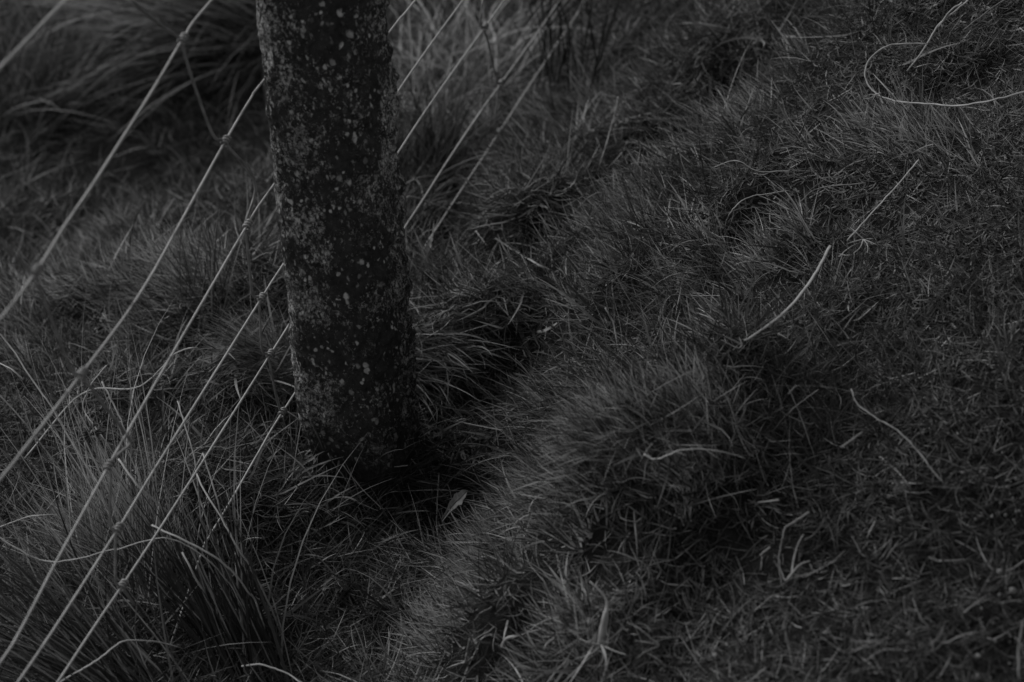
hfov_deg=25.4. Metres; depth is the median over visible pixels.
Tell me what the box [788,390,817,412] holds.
grass stalk
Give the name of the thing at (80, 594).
grass tussock
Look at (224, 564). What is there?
grass stalk
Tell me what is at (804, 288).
grass stalk
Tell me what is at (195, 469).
grass stalk
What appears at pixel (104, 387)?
grass ear
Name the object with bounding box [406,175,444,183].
grass stalk
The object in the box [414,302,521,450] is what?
grass tussock
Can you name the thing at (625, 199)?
grass tuft
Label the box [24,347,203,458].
grass stalk
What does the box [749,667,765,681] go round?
grass stalk
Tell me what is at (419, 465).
grass tussock
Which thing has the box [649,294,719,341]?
grass stalk
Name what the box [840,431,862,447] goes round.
grass stalk
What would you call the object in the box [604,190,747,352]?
grass tuft
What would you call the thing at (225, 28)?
grass tussock
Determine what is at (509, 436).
grass tuft
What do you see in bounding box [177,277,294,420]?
grass tussock
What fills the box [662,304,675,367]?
grass stalk
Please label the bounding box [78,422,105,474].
flowering rush
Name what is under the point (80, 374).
wire fence
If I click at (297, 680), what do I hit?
grass stalk
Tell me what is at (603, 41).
rush clump
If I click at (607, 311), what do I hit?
grass stalk
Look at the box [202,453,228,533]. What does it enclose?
grass stalk
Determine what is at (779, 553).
grass stalk
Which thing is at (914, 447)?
grass stalk
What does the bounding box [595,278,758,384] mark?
grass tuft
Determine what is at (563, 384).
grass tuft
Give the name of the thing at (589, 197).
grass stalk
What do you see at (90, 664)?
grass stalk
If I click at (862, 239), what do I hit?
dead grass clump
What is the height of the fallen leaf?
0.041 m
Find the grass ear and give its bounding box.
[101,381,134,456]
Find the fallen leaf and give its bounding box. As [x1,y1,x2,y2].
[441,489,467,519]
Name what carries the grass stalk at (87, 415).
on the grass tussock at (89, 542)
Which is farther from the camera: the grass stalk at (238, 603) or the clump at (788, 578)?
the grass stalk at (238, 603)
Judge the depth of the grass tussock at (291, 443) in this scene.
2.27 m
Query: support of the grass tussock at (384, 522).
on the ground at (600, 534)
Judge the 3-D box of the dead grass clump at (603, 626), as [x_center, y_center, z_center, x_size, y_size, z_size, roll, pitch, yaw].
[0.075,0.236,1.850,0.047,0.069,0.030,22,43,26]
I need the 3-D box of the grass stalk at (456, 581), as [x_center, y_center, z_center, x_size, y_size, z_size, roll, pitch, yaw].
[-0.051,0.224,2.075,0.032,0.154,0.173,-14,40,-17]
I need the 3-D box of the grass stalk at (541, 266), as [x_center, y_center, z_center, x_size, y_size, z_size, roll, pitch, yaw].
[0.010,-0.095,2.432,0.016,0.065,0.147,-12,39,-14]
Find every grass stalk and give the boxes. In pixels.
[0,333,99,485]
[0,395,78,490]
[0,514,58,527]
[0,537,117,562]
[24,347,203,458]
[60,639,179,681]
[82,365,119,462]
[117,537,245,614]
[118,459,168,512]
[151,524,270,655]
[177,401,221,549]
[181,552,213,612]
[195,470,280,632]
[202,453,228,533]
[234,544,247,660]
[241,663,300,681]
[308,417,322,448]
[328,453,353,497]
[343,465,401,509]
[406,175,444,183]
[406,196,461,222]
[415,579,479,599]
[416,334,460,334]
[436,475,445,572]
[440,513,485,531]
[464,639,469,663]
[495,238,550,270]
[572,192,604,212]
[597,96,618,171]
[605,307,617,343]
[643,448,744,459]
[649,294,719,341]
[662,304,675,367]
[714,160,790,172]
[725,190,789,228]
[744,245,831,340]
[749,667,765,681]
[758,499,779,502]
[778,527,785,580]
[785,511,809,527]
[788,385,808,399]
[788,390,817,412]
[800,182,865,202]
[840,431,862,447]
[847,159,918,240]
[851,388,942,481]
[864,43,1023,106]
[906,0,968,71]
[938,2,962,27]
[963,0,1004,29]
[1017,621,1023,679]
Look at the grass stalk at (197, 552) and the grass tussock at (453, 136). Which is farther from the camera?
the grass tussock at (453, 136)
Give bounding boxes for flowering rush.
[0,363,84,480]
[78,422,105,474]
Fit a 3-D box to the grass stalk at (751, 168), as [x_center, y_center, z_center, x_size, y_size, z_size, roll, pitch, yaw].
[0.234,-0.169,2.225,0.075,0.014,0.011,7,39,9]
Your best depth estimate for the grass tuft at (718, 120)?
2.43 m
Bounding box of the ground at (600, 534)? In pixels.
[0,0,1023,681]
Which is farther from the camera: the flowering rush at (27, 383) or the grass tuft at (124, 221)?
the grass tuft at (124, 221)
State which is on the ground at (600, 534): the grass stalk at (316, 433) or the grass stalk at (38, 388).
the grass stalk at (316, 433)
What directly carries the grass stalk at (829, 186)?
on the ground at (600, 534)
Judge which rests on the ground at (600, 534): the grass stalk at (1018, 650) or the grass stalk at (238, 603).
the grass stalk at (1018, 650)
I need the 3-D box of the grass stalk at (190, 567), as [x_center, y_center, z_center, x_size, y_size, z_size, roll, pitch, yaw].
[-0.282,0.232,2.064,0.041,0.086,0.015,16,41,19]
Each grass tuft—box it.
[69,183,175,262]
[346,483,464,624]
[411,106,525,209]
[430,351,573,516]
[489,309,624,450]
[506,556,688,681]
[521,58,609,140]
[563,145,708,272]
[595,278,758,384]
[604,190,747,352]
[636,63,781,158]
[718,318,895,475]
[813,57,991,182]
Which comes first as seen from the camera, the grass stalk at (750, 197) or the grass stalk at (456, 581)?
the grass stalk at (456, 581)
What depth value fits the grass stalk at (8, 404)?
2.15 m
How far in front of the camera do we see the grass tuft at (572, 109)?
2.84 m
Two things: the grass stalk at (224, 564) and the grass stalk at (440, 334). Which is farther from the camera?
the grass stalk at (440, 334)
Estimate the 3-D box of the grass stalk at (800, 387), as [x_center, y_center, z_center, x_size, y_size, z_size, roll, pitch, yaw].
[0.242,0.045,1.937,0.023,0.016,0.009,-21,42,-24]
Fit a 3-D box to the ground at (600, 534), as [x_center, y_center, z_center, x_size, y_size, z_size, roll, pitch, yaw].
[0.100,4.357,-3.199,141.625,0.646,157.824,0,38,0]
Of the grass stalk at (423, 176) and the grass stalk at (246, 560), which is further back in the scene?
the grass stalk at (423, 176)
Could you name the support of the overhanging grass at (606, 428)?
on the ground at (600, 534)
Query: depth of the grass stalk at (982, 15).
2.28 m
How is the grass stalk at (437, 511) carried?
on the ground at (600, 534)
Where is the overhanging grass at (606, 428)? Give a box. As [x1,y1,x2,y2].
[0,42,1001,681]
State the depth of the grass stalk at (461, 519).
2.22 m
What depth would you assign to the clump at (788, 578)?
1.85 m
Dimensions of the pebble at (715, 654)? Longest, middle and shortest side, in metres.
0.007 x 0.005 x 0.005 m
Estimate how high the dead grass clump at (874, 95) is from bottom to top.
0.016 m
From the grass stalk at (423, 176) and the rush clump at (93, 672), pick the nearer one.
the rush clump at (93, 672)
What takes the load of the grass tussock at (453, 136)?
on the ground at (600, 534)
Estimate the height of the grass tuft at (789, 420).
0.084 m
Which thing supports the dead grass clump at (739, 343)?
on the ground at (600, 534)
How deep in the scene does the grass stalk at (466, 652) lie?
1.97 m
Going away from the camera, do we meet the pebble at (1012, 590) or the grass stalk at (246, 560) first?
the pebble at (1012, 590)
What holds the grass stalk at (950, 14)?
on the ground at (600, 534)
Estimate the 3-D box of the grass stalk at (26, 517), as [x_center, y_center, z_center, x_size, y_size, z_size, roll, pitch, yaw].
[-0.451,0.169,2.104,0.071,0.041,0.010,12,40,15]
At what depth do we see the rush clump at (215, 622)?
2.07 m
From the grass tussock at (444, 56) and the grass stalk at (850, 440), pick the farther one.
the grass tussock at (444, 56)
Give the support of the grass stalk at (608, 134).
on the ground at (600, 534)
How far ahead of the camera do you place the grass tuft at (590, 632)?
1.88 m
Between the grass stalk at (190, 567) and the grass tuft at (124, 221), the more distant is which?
the grass tuft at (124, 221)
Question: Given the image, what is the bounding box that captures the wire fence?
[0,0,585,681]
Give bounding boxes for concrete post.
[256,0,420,506]
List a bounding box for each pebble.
[711,652,717,658]
[1009,587,1015,593]
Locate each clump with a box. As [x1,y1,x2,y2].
[0,428,192,681]
[44,372,368,681]
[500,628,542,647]
[503,0,624,113]
[576,581,625,670]
[626,622,659,658]
[722,336,742,347]
[785,534,844,581]
[848,227,876,253]
[862,93,880,99]
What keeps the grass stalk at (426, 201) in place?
on the ground at (600, 534)
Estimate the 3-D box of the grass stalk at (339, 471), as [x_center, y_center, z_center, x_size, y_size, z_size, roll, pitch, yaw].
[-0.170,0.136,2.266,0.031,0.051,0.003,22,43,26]
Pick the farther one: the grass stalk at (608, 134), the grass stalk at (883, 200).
the grass stalk at (608, 134)
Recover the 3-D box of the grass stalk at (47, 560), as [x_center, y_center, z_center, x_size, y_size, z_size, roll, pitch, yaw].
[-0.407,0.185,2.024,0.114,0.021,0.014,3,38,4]
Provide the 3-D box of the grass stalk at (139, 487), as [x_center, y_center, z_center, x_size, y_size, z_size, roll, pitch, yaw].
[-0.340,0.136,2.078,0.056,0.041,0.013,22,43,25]
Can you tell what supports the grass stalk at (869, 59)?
on the ground at (600, 534)
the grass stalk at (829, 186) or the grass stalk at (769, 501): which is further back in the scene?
the grass stalk at (829, 186)
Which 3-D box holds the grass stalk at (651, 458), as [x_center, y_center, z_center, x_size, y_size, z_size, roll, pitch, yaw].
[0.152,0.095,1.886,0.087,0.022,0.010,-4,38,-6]
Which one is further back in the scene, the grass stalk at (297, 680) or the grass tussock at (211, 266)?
the grass tussock at (211, 266)
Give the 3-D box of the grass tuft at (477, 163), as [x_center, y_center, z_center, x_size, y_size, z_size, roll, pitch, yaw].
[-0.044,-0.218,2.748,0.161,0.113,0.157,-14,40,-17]
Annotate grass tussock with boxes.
[0,0,178,176]
[0,0,265,156]
[0,287,225,612]
[0,479,132,679]
[135,186,257,339]
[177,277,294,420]
[204,361,459,529]
[286,388,488,537]
[319,415,477,531]
[387,0,653,124]
[395,48,511,183]
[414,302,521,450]
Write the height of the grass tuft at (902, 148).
0.095 m
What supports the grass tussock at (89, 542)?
on the ground at (600, 534)
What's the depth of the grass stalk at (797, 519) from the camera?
1.87 m
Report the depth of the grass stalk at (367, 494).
2.26 m
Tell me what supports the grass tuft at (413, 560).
on the ground at (600, 534)
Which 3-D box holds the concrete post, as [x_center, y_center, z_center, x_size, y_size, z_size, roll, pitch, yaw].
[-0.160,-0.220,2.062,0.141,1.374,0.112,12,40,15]
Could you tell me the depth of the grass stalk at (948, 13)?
2.27 m
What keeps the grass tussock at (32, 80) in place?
on the ground at (600, 534)
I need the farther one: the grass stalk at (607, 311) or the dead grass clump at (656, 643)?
the grass stalk at (607, 311)

